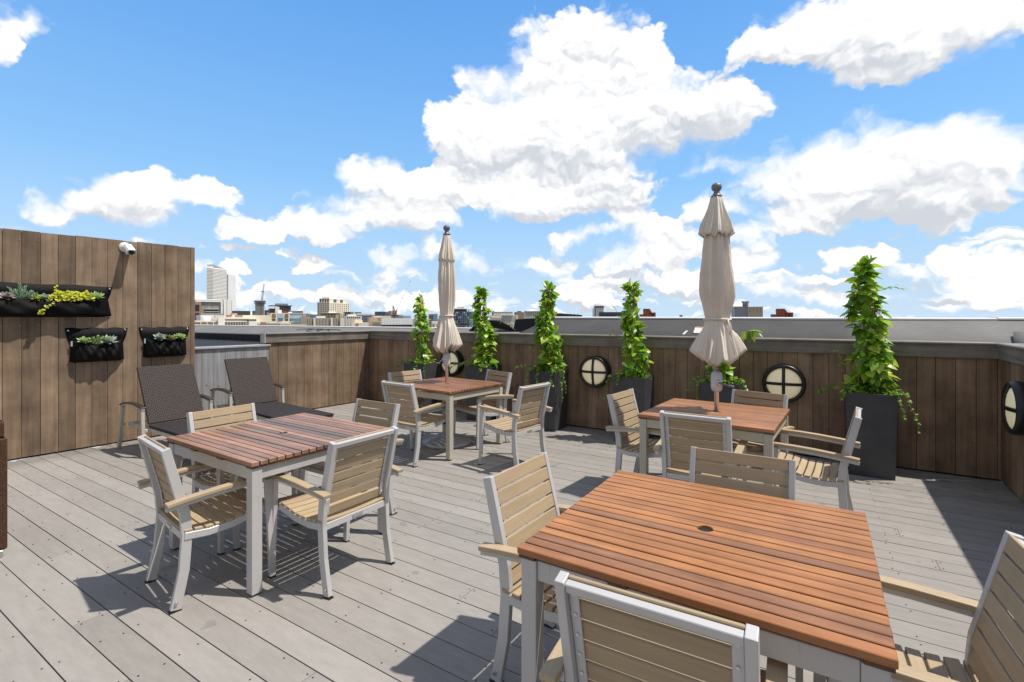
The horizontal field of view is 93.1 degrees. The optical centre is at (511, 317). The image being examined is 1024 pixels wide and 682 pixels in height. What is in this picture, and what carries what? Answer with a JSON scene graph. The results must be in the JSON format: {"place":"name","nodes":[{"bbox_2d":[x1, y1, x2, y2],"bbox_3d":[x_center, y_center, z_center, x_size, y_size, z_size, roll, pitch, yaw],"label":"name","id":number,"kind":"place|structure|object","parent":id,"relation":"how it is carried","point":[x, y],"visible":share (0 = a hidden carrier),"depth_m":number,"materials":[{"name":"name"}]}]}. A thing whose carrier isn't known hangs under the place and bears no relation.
{"place":"outdoors","nodes":[
{"label":"outdoors","id":0,"kind":"place"},
{"bbox_2d":[195,300,231,320],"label":"glass mosaic building","id":1,"kind":"structure","parent":0,"point":[213,307],"depth_m":519.44,"materials":[{"name":"white concrete"}]},
{"bbox_2d":[207,264,226,299],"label":"office tower","id":2,"kind":"structure","parent":0,"point":[216,282],"depth_m":1386.97,"materials":[{"name":"concrete"}]},
{"bbox_2d":[195,317,246,324],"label":"parking garage","id":3,"kind":"structure","parent":0,"point":[216,321],"depth_m":299.68,"materials":[{"name":"beige concrete"}]},
{"bbox_2d":[195,339,265,346],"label":"roof","id":4,"kind":"structure","parent":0,"point":[203,342],"depth_m":10.67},
{"bbox_2d":[195,325,519,341],"bbox_3d":[-7.405,0.450,12.704,18.000,0.540,1.095,0,0,32],"label":"roof edge","id":5,"kind":"object","parent":4,"relation":"attached to","point":[235,332],"visible":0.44,"depth_m":11.42,"materials":[{"name":"white metal"}]},
{"bbox_2d":[469,320,516,331],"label":"roof","id":6,"kind":"structure","parent":5,"relation":"attached to","point":[497,324],"depth_m":8.24,"materials":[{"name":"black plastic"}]},
{"bbox_2d":[500,315,516,323],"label":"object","id":7,"kind":"object","parent":6,"relation":"attached to","point":[508,319],"visible":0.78,"depth_m":8.17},
{"bbox_2d":[513,318,535,331],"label":"roof curb","id":8,"kind":"structure","parent":5,"relation":"on","point":[520,325],"depth_m":7.98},
{"bbox_2d":[227,274,235,310],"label":"office slab","id":9,"kind":"structure","parent":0,"point":[231,287],"depth_m":1495.12,"materials":[{"name":"concrete"}]},
{"bbox_2d":[196,313,270,324],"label":"cream long building","id":10,"kind":"structure","parent":0,"point":[252,319],"depth_m":420.71,"materials":[{"name":"concrete"}]},
{"bbox_2d":[254,284,265,314],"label":"construction tower","id":11,"kind":"structure","parent":0,"point":[259,308],"depth_m":901.45,"materials":[{"name":"concrete"}]},
{"bbox_2d":[268,303,290,312],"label":"overhang roof building","id":12,"kind":"structure","parent":0,"point":[285,308],"depth_m":651.93,"materials":[{"name":"grey brick"}]},
{"bbox_2d":[300,316,343,325],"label":"grey brown block","id":13,"kind":"structure","parent":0,"point":[320,321],"depth_m":350.35,"materials":[{"name":"concrete"}]},
{"bbox_2d":[320,311,343,317],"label":"tan block","id":14,"kind":"structure","parent":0,"point":[331,314],"depth_m":481.18,"materials":[{"name":"beige concrete"}]},
{"bbox_2d":[317,297,349,313],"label":"beige tower","id":15,"kind":"structure","parent":0,"point":[327,304],"depth_m":811.17,"materials":[{"name":"beige concrete"}]},
{"bbox_2d":[350,320,368,325],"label":"cream front block","id":16,"kind":"structure","parent":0,"point":[358,323],"depth_m":368.22,"materials":[{"name":"concrete"}]},
{"bbox_2d":[354,312,374,322],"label":"rounded glass block","id":17,"kind":"structure","parent":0,"point":[365,316],"depth_m":560.65,"materials":[{"name":"metal"}]},
{"bbox_2d":[368,316,390,326],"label":"tan low building","id":18,"kind":"structure","parent":0,"point":[374,321],"depth_m":398.92,"materials":[{"name":"brick"}]},
{"bbox_2d":[374,312,389,315],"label":"dark blue block","id":19,"kind":"structure","parent":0,"point":[381,313],"depth_m":699.90,"materials":[{"name":"blue glass"}]},
{"bbox_2d":[381,318,412,326],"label":"white wrapped building","id":20,"kind":"structure","parent":0,"point":[396,322],"depth_m":360.53,"materials":[{"name":"metal"}]},
{"bbox_2d":[391,314,410,317],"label":"crane building","id":21,"kind":"structure","parent":0,"point":[400,316],"depth_m":583.02,"materials":[{"name":"glass"}]},
{"bbox_2d":[425,321,438,326],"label":"white roofs","id":22,"kind":"structure","parent":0,"point":[434,323],"depth_m":449.37,"materials":[{"name":"beige concrete"}]},
{"bbox_2d":[428,314,437,321],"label":"grey far tower","id":23,"kind":"structure","parent":0,"point":[434,317],"depth_m":1102.90,"materials":[{"name":"blue glass"}]},
{"bbox_2d":[0,400,1023,681],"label":"deck","id":24,"kind":"structure","parent":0,"point":[80,600],"depth_m":2.90,"materials":[{"name":"wood"}]},
{"bbox_2d":[0,419,6,557],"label":"wicker sofa","id":25,"kind":"object","parent":24,"relation":"on","point":[3,492],"visible":1,"depth_m":3.08,"materials":[{"name":"wicker"}]},
{"bbox_2d":[0,228,201,460],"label":"tall wood wall","id":26,"kind":"structure","parent":24,"relation":"on","point":[53,399],"depth_m":5.61,"materials":[{"name":"brown wood"}]},
{"bbox_2d":[0,282,111,316],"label":"felt pocket planter","id":27,"kind":"object","parent":26,"relation":"attached to","point":[26,307],"visible":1,"depth_m":5.38,"materials":[{"name":"fabric"}]},
{"bbox_2d":[0,291,15,299],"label":"rosette succulent","id":28,"kind":"object","parent":27,"relation":"in","point":[6,294],"visible":1,"depth_m":5.08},
{"bbox_2d":[8,283,29,297],"bbox_3d":[-5.251,-0.269,5.166,0.087,0.230,0.173,0,0,37],"label":"spiky sedum","id":29,"kind":"object","parent":27,"relation":"in","point":[22,292],"visible":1,"depth_m":5.17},
{"bbox_2d":[27,289,37,297],"bbox_3d":[-5.188,-0.231,5.247,0.082,0.163,0.100,0,0,37],"label":"spiky sedum","id":30,"kind":"object","parent":27,"relation":"in","point":[32,294],"visible":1,"depth_m":5.24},
{"bbox_2d":[39,293,50,299],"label":"rosette succulent","id":31,"kind":"object","parent":27,"relation":"in","point":[43,295],"visible":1,"depth_m":5.32,"materials":[{"name":"plant"}]},
{"bbox_2d":[37,285,95,314],"bbox_3d":[-4.994,-0.201,5.456,0.126,0.332,0.510,0,0,32],"label":"creeping jenny","id":32,"kind":"object","parent":27,"relation":"in","point":[68,295],"visible":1,"depth_m":5.45,"materials":[{"name":"yellow plant"}]},
{"bbox_2d":[91,291,104,298],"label":"pointed succulent","id":33,"kind":"object","parent":27,"relation":"in","point":[98,295],"visible":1,"depth_m":5.68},
{"bbox_2d":[64,327,127,362],"bbox_3d":[-4.843,0.314,5.692,0.142,0.403,0.580,0,0,37],"label":"felt pocket planter","id":34,"kind":"object","parent":26,"relation":"attached to","point":[86,352],"visible":1,"depth_m":5.67,"materials":[{"name":"fabric"}]},
{"bbox_2d":[76,336,90,342],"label":"rosette succulent","id":35,"kind":"object","parent":34,"relation":"in","point":[83,339],"visible":1,"depth_m":5.57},
{"bbox_2d":[88,335,109,343],"bbox_3d":[-4.842,0.276,5.685,0.104,0.162,0.202,0,0,37],"label":"bushy sedum","id":36,"kind":"object","parent":34,"relation":"in","point":[97,340],"visible":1,"depth_m":5.67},
{"bbox_2d":[101,334,118,343],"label":"rosette succulent","id":37,"kind":"object","parent":34,"relation":"in","point":[110,340],"visible":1,"depth_m":5.75,"materials":[{"name":"plant"}]},
{"bbox_2d":[119,242,136,254],"bbox_3d":[-4.658,-0.842,5.884,0.199,0.167,0.130,0,0,37],"label":"security camera","id":38,"kind":"object","parent":26,"relation":"attached to","point":[126,248],"visible":1,"depth_m":5.88,"materials":[{"name":"white paint"}]},
{"bbox_2d":[139,326,188,357],"bbox_3d":[-4.431,0.306,6.232,0.145,0.388,0.560,0,0,37],"label":"felt pocket planter","id":39,"kind":"object","parent":26,"relation":"attached to","point":[152,347],"visible":0.98,"depth_m":6.20,"materials":[{"name":"fabric"}]},
{"bbox_2d":[153,333,165,339],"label":"rosette succulent","id":40,"kind":"object","parent":39,"relation":"in","point":[159,336],"visible":1,"depth_m":6.16,"materials":[{"name":"plant"}]},
{"bbox_2d":[165,334,176,339],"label":"variegated plant","id":41,"kind":"object","parent":39,"relation":"in","point":[169,337],"visible":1,"depth_m":6.24,"materials":[{"name":"green plant"}]},
{"bbox_2d":[174,333,185,338],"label":"pointed succulent","id":42,"kind":"object","parent":39,"relation":"in","point":[181,336],"visible":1,"depth_m":6.34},
{"bbox_2d":[117,363,233,473],"bbox_3d":[-3.530,1.039,5.363,2.081,0.958,0.742,0,0,34],"label":"chaise lounge","id":43,"kind":"object","parent":24,"relation":"on","point":[171,393],"visible":0.66,"depth_m":5.58,"materials":[{"name":"grey fabric"}]},
{"bbox_2d":[137,434,275,614],"bbox_3d":[-1.776,1.094,2.821,0.573,0.852,0.555,0,0,40],"label":"armchair","id":44,"kind":"object","parent":24,"relation":"on","point":[177,513],"visible":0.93,"depth_m":2.75,"materials":[{"name":"silver metal"}]},
{"bbox_2d":[195,344,270,417],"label":"grey panel wall","id":45,"kind":"structure","parent":24,"relation":"on","point":[210,370],"depth_m":6.90,"materials":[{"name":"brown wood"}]},
{"bbox_2d":[182,403,298,554],"bbox_3d":[-1.952,1.094,3.489,0.555,0.852,0.573,0,0,33],"label":"armchair","id":46,"kind":"object","parent":24,"relation":"on","point":[218,477],"visible":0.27,"depth_m":3.48,"materials":[{"name":"wood"}]},
{"bbox_2d":[210,357,333,419],"bbox_3d":[-3.186,1.039,6.391,2.081,0.958,0.742,0,0,38],"label":"chaise lounge","id":47,"kind":"object","parent":24,"relation":"on","point":[250,380],"visible":0.61,"depth_m":6.62,"materials":[{"name":"fabric"}]},
{"bbox_2d":[167,413,386,595],"bbox_3d":[-1.563,1.151,3.317,1.040,0.738,0.993,0,0,34],"label":"dining table","id":48,"kind":"object","parent":24,"relation":"on","point":[254,453],"visible":0.72,"depth_m":2.99,"materials":[{"name":"brown wood"}]},
{"bbox_2d":[260,330,369,408],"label":"side wall","id":49,"kind":"structure","parent":24,"relation":"on","point":[316,369],"depth_m":8.17,"materials":[{"name":"brown wood"}]},
{"bbox_2d":[272,426,402,599],"bbox_3d":[-1.056,1.094,2.942,0.555,0.852,0.573,0,0,33],"label":"armchair","id":50,"kind":"object","parent":24,"relation":"on","point":[337,498],"visible":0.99,"depth_m":2.82,"materials":[{"name":"wood"}]},
{"bbox_2d":[298,398,403,537],"bbox_3d":[-1.221,1.094,3.701,0.573,0.852,0.555,0,0,32],"label":"armchair","id":51,"kind":"object","parent":24,"relation":"on","point":[319,467],"visible":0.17,"depth_m":3.80,"materials":[{"name":"wood"}]},
{"bbox_2d":[380,380,445,467],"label":"armchair","id":52,"kind":"object","parent":24,"relation":"on","point":[416,419],"visible":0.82,"depth_m":5.08,"materials":[{"name":"wood"}]},
{"bbox_2d":[388,369,444,450],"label":"armchair","id":53,"kind":"object","parent":24,"relation":"on","point":[392,376],"visible":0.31,"depth_m":6.07,"materials":[{"name":"wood"}]},
{"bbox_2d":[404,362,438,405],"bbox_3d":[-1.467,1.120,7.862,0.400,0.800,0.400,0,0,32],"label":"planter","id":54,"kind":"object","parent":24,"relation":"on","point":[431,371],"visible":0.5,"depth_m":7.74,"materials":[{"name":"plastic"}]},
{"bbox_2d":[395,356,437,378],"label":"ivy","id":55,"kind":"object","parent":54,"relation":"on","point":[424,362],"visible":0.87,"depth_m":7.78,"materials":[{"name":"green plant"}]},
{"bbox_2d":[410,294,434,363],"bbox_3d":[-1.473,0.191,7.867,0.395,1.184,0.421,0,0,32],"label":"climbing plant","id":56,"kind":"object","parent":54,"relation":"in","point":[420,309],"visible":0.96,"depth_m":7.83,"materials":[{"name":"green plant"}]},
{"bbox_2d":[422,225,471,448],"bbox_3d":[-0.795,0.194,5.913,0.604,2.652,0.604,0,0,12],"label":"patio umbrella","id":57,"kind":"object","parent":24,"relation":"on","point":[446,336],"visible":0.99,"depth_m":5.84,"materials":[{"name":"beige fabric"}]},
{"bbox_2d":[390,377,503,460],"bbox_3d":[-0.774,1.151,5.806,1.000,0.737,0.923,0,0,37],"label":"dining table","id":58,"kind":"object","parent":24,"relation":"on","point":[452,389],"visible":0.81,"depth_m":5.49,"materials":[{"name":"brown wood"}]},
{"bbox_2d":[453,369,513,449],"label":"armchair","id":59,"kind":"object","parent":24,"relation":"on","point":[485,398],"visible":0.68,"depth_m":5.94,"materials":[{"name":"beige metal"}]},
{"bbox_2d":[465,365,501,420],"bbox_3d":[-0.431,1.120,7.324,0.400,0.800,0.400,0,0,32],"label":"planter","id":60,"kind":"object","parent":24,"relation":"on","point":[475,375],"visible":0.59,"depth_m":7.19,"materials":[{"name":"plastic"}]},
{"bbox_2d":[448,361,500,373],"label":"ivy","id":61,"kind":"object","parent":60,"relation":"on","point":[480,366],"visible":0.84,"depth_m":7.27,"materials":[{"name":"green plant"}]},
{"bbox_2d":[464,285,498,373],"bbox_3d":[-0.444,0.181,7.322,0.497,1.357,0.441,0,0,-18],"label":"climbing plant","id":62,"kind":"object","parent":60,"relation":"in","point":[481,323],"visible":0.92,"depth_m":7.27,"materials":[{"name":"green plant"}]},
{"bbox_2d":[478,382,552,465],"bbox_3d":[0.042,1.094,5.055,0.555,0.852,0.573,0,0,41],"label":"armchair","id":63,"kind":"object","parent":24,"relation":"on","point":[513,424],"visible":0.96,"depth_m":4.96,"materials":[{"name":"wood"}]},
{"bbox_2d":[529,369,567,431],"bbox_3d":[0.513,1.120,6.719,0.400,0.800,0.400,0,0,32],"label":"planter","id":64,"kind":"object","parent":24,"relation":"on","point":[555,419],"visible":0.71,"depth_m":6.54,"materials":[{"name":"plastic"}]},
{"bbox_2d":[516,363,566,402],"bbox_3d":[0.400,0.874,6.749,0.810,0.527,0.511,0,0,32],"label":"ivy","id":65,"kind":"object","parent":64,"relation":"in","point":[538,368],"visible":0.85,"depth_m":6.57,"materials":[{"name":"green plant"}]},
{"bbox_2d":[530,280,566,371],"bbox_3d":[0.532,0.193,6.719,0.530,1.433,0.462,0,0,-19],"label":"climbing plant","id":66,"kind":"object","parent":64,"relation":"in","point":[544,326],"visible":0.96,"depth_m":6.67,"materials":[{"name":"green plant"}]},
{"bbox_2d":[478,452,647,681],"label":"armchair","id":67,"kind":"object","parent":24,"relation":"on","point":[502,549],"visible":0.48,"depth_m":2.05,"materials":[{"name":"wood"}]},
{"bbox_2d":[613,375,653,440],"bbox_3d":[1.515,1.120,6.048,0.400,0.800,0.400,0,0,32],"label":"planter","id":68,"kind":"object","parent":24,"relation":"on","point":[643,388],"visible":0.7,"depth_m":5.88,"materials":[{"name":"plastic"}]},
{"bbox_2d":[604,368,654,398],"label":"ivy","id":69,"kind":"object","parent":68,"relation":"on","point":[617,374],"visible":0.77,"depth_m":5.98,"materials":[{"name":"green plant"}]},
{"bbox_2d":[607,278,652,377],"bbox_3d":[1.504,0.162,6.037,0.483,1.347,0.533,0,0,-17],"label":"climbing plant","id":70,"kind":"object","parent":68,"relation":"in","point":[630,316],"visible":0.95,"depth_m":6.01,"materials":[{"name":"green plant"}]},
{"bbox_2d":[605,388,688,481],"bbox_3d":[1.193,1.094,4.268,0.555,0.852,0.573,0,0,38],"label":"armchair","id":71,"kind":"object","parent":24,"relation":"on","point":[627,444],"visible":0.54,"depth_m":4.25,"materials":[{"name":"wood"}]},
{"bbox_2d":[539,571,787,681],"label":"armchair","id":72,"kind":"object","parent":24,"relation":"on","point":[603,638],"visible":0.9,"depth_m":1.20,"materials":[{"name":"wood"}]},
{"bbox_2d":[369,330,1000,480],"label":"wood wall","id":73,"kind":"structure","parent":24,"relation":"on","point":[952,389],"depth_m":5.25,"materials":[{"name":"brown wood"}]},
{"bbox_2d":[440,349,463,375],"bbox_3d":[-0.986,0.725,7.849,0.430,0.430,0.160,0,0,32],"label":"bulkhead lamp","id":74,"kind":"object","parent":73,"relation":"attached to","point":[456,356],"visible":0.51,"depth_m":7.77,"materials":[{"name":"beige glass"}]},
{"bbox_2d":[579,356,610,387],"bbox_3d":[1.111,0.725,6.544,0.430,0.430,0.160,0,0,32],"label":"bulkhead lamp","id":75,"kind":"object","parent":73,"relation":"attached to","point":[594,371],"visible":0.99,"depth_m":6.48,"materials":[{"name":"beige glass"}]},
{"bbox_2d":[520,317,1023,352],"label":"roof parapet","id":76,"kind":"structure","parent":73,"relation":"on","point":[1001,329],"depth_m":5.72,"materials":[{"name":"white metal"}]},
{"bbox_2d":[693,327,702,332],"bbox_3d":[2.479,0.158,6.320,0.200,0.009,0.167,0,27,32],"label":"caution sign","id":77,"kind":"object","parent":76,"relation":"on","point":[698,329],"visible":0.48,"depth_m":6.35,"materials":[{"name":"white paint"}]},
{"bbox_2d":[762,364,805,402],"bbox_3d":[3.004,0.725,5.365,0.430,0.430,0.160,0,0,32],"label":"bulkhead lamp","id":78,"kind":"object","parent":73,"relation":"attached to","point":[787,379],"visible":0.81,"depth_m":5.30,"materials":[{"name":"beige glass"}]},
{"bbox_2d":[653,410,747,480],"bbox_3d":[1.405,1.094,3.595,0.573,0.852,0.555,0,0,32],"label":"armchair","id":79,"kind":"object","parent":24,"relation":"on","point":[676,460],"visible":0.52,"depth_m":3.46,"materials":[{"name":"wood"}]},
{"bbox_2d":[517,470,898,681],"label":"dining table","id":80,"kind":"object","parent":24,"relation":"on","point":[798,584],"visible":0.98,"depth_m":1.60,"materials":[{"name":"brown wood"}]},
{"bbox_2d":[638,398,789,485],"bbox_3d":[1.710,1.151,4.071,0.990,0.737,0.973,0,0,35],"label":"dining table","id":81,"kind":"object","parent":24,"relation":"on","point":[770,422],"visible":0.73,"depth_m":3.94,"materials":[{"name":"brown wood"}]},
{"bbox_2d":[689,183,746,441],"bbox_3d":[1.729,0.189,4.103,0.604,2.662,0.604,0,0,2],"label":"patio umbrella","id":82,"kind":"object","parent":24,"relation":"on","point":[717,341],"visible":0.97,"depth_m":4.02,"materials":[{"name":"beige fabric"}]},
{"bbox_2d":[700,379,743,450],"bbox_3d":[2.377,1.120,5.494,0.400,0.800,0.400,0,0,32],"label":"planter","id":83,"kind":"object","parent":24,"relation":"on","point":[707,393],"visible":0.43,"depth_m":5.36,"materials":[{"name":"plastic"}]},
{"bbox_2d":[685,375,747,399],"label":"ivy","id":84,"kind":"object","parent":83,"relation":"on","point":[723,379],"visible":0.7,"depth_m":5.43,"materials":[{"name":"green plant"}]},
{"bbox_2d":[705,330,761,383],"bbox_3d":[2.472,0.348,5.428,0.630,0.926,0.360,0,0,32],"label":"climbing plant","id":85,"kind":"object","parent":83,"relation":"in","point":[726,369],"visible":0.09,"depth_m":5.38,"materials":[{"name":"green plant"}]},
{"bbox_2d":[657,446,803,681],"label":"armchair","id":86,"kind":"object","parent":24,"relation":"on","point":[785,478],"visible":0.13,"depth_m":2.37,"materials":[{"name":"wood"}]},
{"bbox_2d":[705,389,794,455],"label":"armchair","id":87,"kind":"object","parent":24,"relation":"on","point":[753,448],"visible":0.3,"depth_m":4.32,"materials":[{"name":"wood"}]},
{"bbox_2d":[774,407,861,510],"bbox_3d":[2.260,1.094,3.606,0.555,0.852,0.573,0,0,36],"label":"armchair","id":88,"kind":"object","parent":24,"relation":"on","point":[849,443],"visible":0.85,"depth_m":3.46,"materials":[{"name":"wood"}]},
{"bbox_2d":[844,390,897,480],"bbox_3d":[3.519,1.120,4.780,0.405,0.800,0.405,0,0,32],"label":"planter","id":89,"kind":"object","parent":24,"relation":"on","point":[875,453],"visible":0.7,"depth_m":4.60,"materials":[{"name":"plastic"}]},
{"bbox_2d":[817,382,919,433],"bbox_3d":[3.497,0.834,4.766,0.798,0.446,0.501,0,0,40],"label":"ivy","id":90,"kind":"object","parent":89,"relation":"on","point":[879,390],"visible":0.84,"depth_m":4.68,"materials":[{"name":"green plant"}]},
{"bbox_2d":[831,255,907,394],"bbox_3d":[3.517,0.102,4.798,0.627,1.472,0.494,0,0,32],"label":"climbing plant","id":91,"kind":"object","parent":89,"relation":"in","point":[874,356],"visible":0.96,"depth_m":4.73,"materials":[{"name":"green plant"}]},
{"bbox_2d":[813,530,1023,681],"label":"armchair","id":92,"kind":"object","parent":24,"relation":"on","point":[991,655],"visible":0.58,"depth_m":1.49,"materials":[{"name":"wood"}]},
{"bbox_2d":[995,343,1023,500],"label":"wood wall","id":93,"kind":"structure","parent":24,"relation":"on","point":[1011,356],"depth_m":4.20,"materials":[{"name":"brown wood"}]},
{"bbox_2d":[1001,381,1023,435],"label":"bulkhead lamp","id":94,"kind":"object","parent":93,"relation":"attached to","point":[1012,404],"visible":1,"depth_m":3.81,"materials":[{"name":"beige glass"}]},
{"bbox_2d":[0,0,1023,318],"label":"sky","id":95,"kind":"structure","parent":0,"point":[308,151],"materials":[{"name":"blue"}]},
{"bbox_2d":[546,313,581,316],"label":"dark sloped roof","id":96,"kind":"structure","parent":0,"point":[565,315],"depth_m":429.88,"materials":[{"name":"metal"}]},
{"bbox_2d":[592,306,603,316],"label":"grey white tower","id":97,"kind":"structure","parent":0,"point":[596,310],"depth_m":480.04,"materials":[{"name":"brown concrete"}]},
{"bbox_2d":[599,312,621,316],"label":"dark long roof","id":98,"kind":"structure","parent":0,"point":[607,314],"depth_m":400.38,"materials":[{"name":"metal"}]},
{"bbox_2d":[731,301,762,316],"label":"tan plant building","id":99,"kind":"structure","parent":0,"point":[744,310],"depth_m":332.46,"materials":[{"name":"brick"}]},
{"label":"city ground","id":100,"kind":"structure","parent":0,"visible":0},
{"bbox_2d":[232,311,249,314],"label":"louvre roof plant","id":101,"kind":"object","parent":100,"relation":"on","point":[243,312],"visible":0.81,"depth_m":601.21,"materials":[{"name":"metal"}]},
{"bbox_2d":[257,321,306,325],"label":"tan roof row","id":102,"kind":"object","parent":100,"relation":"on","point":[277,324],"visible":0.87,"depth_m":318.80,"materials":[{"name":"beige concrete"}]},
{"bbox_2d":[267,310,301,323],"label":"bay window building","id":103,"kind":"structure","parent":100,"relation":"on","point":[279,315],"depth_m":460.02,"materials":[{"name":"beige concrete"}]},
{"bbox_2d":[344,314,361,325],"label":"arched window building","id":104,"kind":"structure","parent":100,"relation":"on","point":[349,319],"depth_m":400.14,"materials":[{"name":"beige concrete"}]},
{"bbox_2d":[390,280,410,317],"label":"tower crane","id":105,"kind":"object","parent":100,"relation":"on","point":[393,313],"visible":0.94,"depth_m":562.30,"materials":[{"name":"metal"}]},
{"bbox_2d":[453,307,474,327],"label":"dark glass apartments","id":106,"kind":"structure","parent":100,"relation":"on","point":[461,315],"depth_m":329.74,"materials":[{"name":"glass"}]},
{"bbox_2d":[490,312,517,327],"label":"cream window block","id":107,"kind":"structure","parent":100,"relation":"on","point":[497,316],"depth_m":380.79,"materials":[{"name":"concrete"}]},
{"bbox_2d":[514,311,523,318],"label":"distant block","id":108,"kind":"structure","parent":100,"relation":"on","point":[520,314],"depth_m":1672.52,"materials":[{"name":"concrete"}]},
{"bbox_2d":[524,311,541,318],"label":"striped window block","id":109,"kind":"structure","parent":100,"relation":"on","point":[530,314],"depth_m":419.87,"materials":[{"name":"beige concrete"}]},
{"bbox_2d":[639,309,655,316],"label":"rust red turret","id":110,"kind":"object","parent":100,"relation":"on","point":[647,313],"visible":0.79,"depth_m":260.77,"materials":[{"name":"brick"}]},
{"bbox_2d":[771,309,792,316],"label":"rust red turret","id":111,"kind":"object","parent":100,"relation":"on","point":[782,313],"visible":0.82,"depth_m":260.53,"materials":[{"name":"brick"}]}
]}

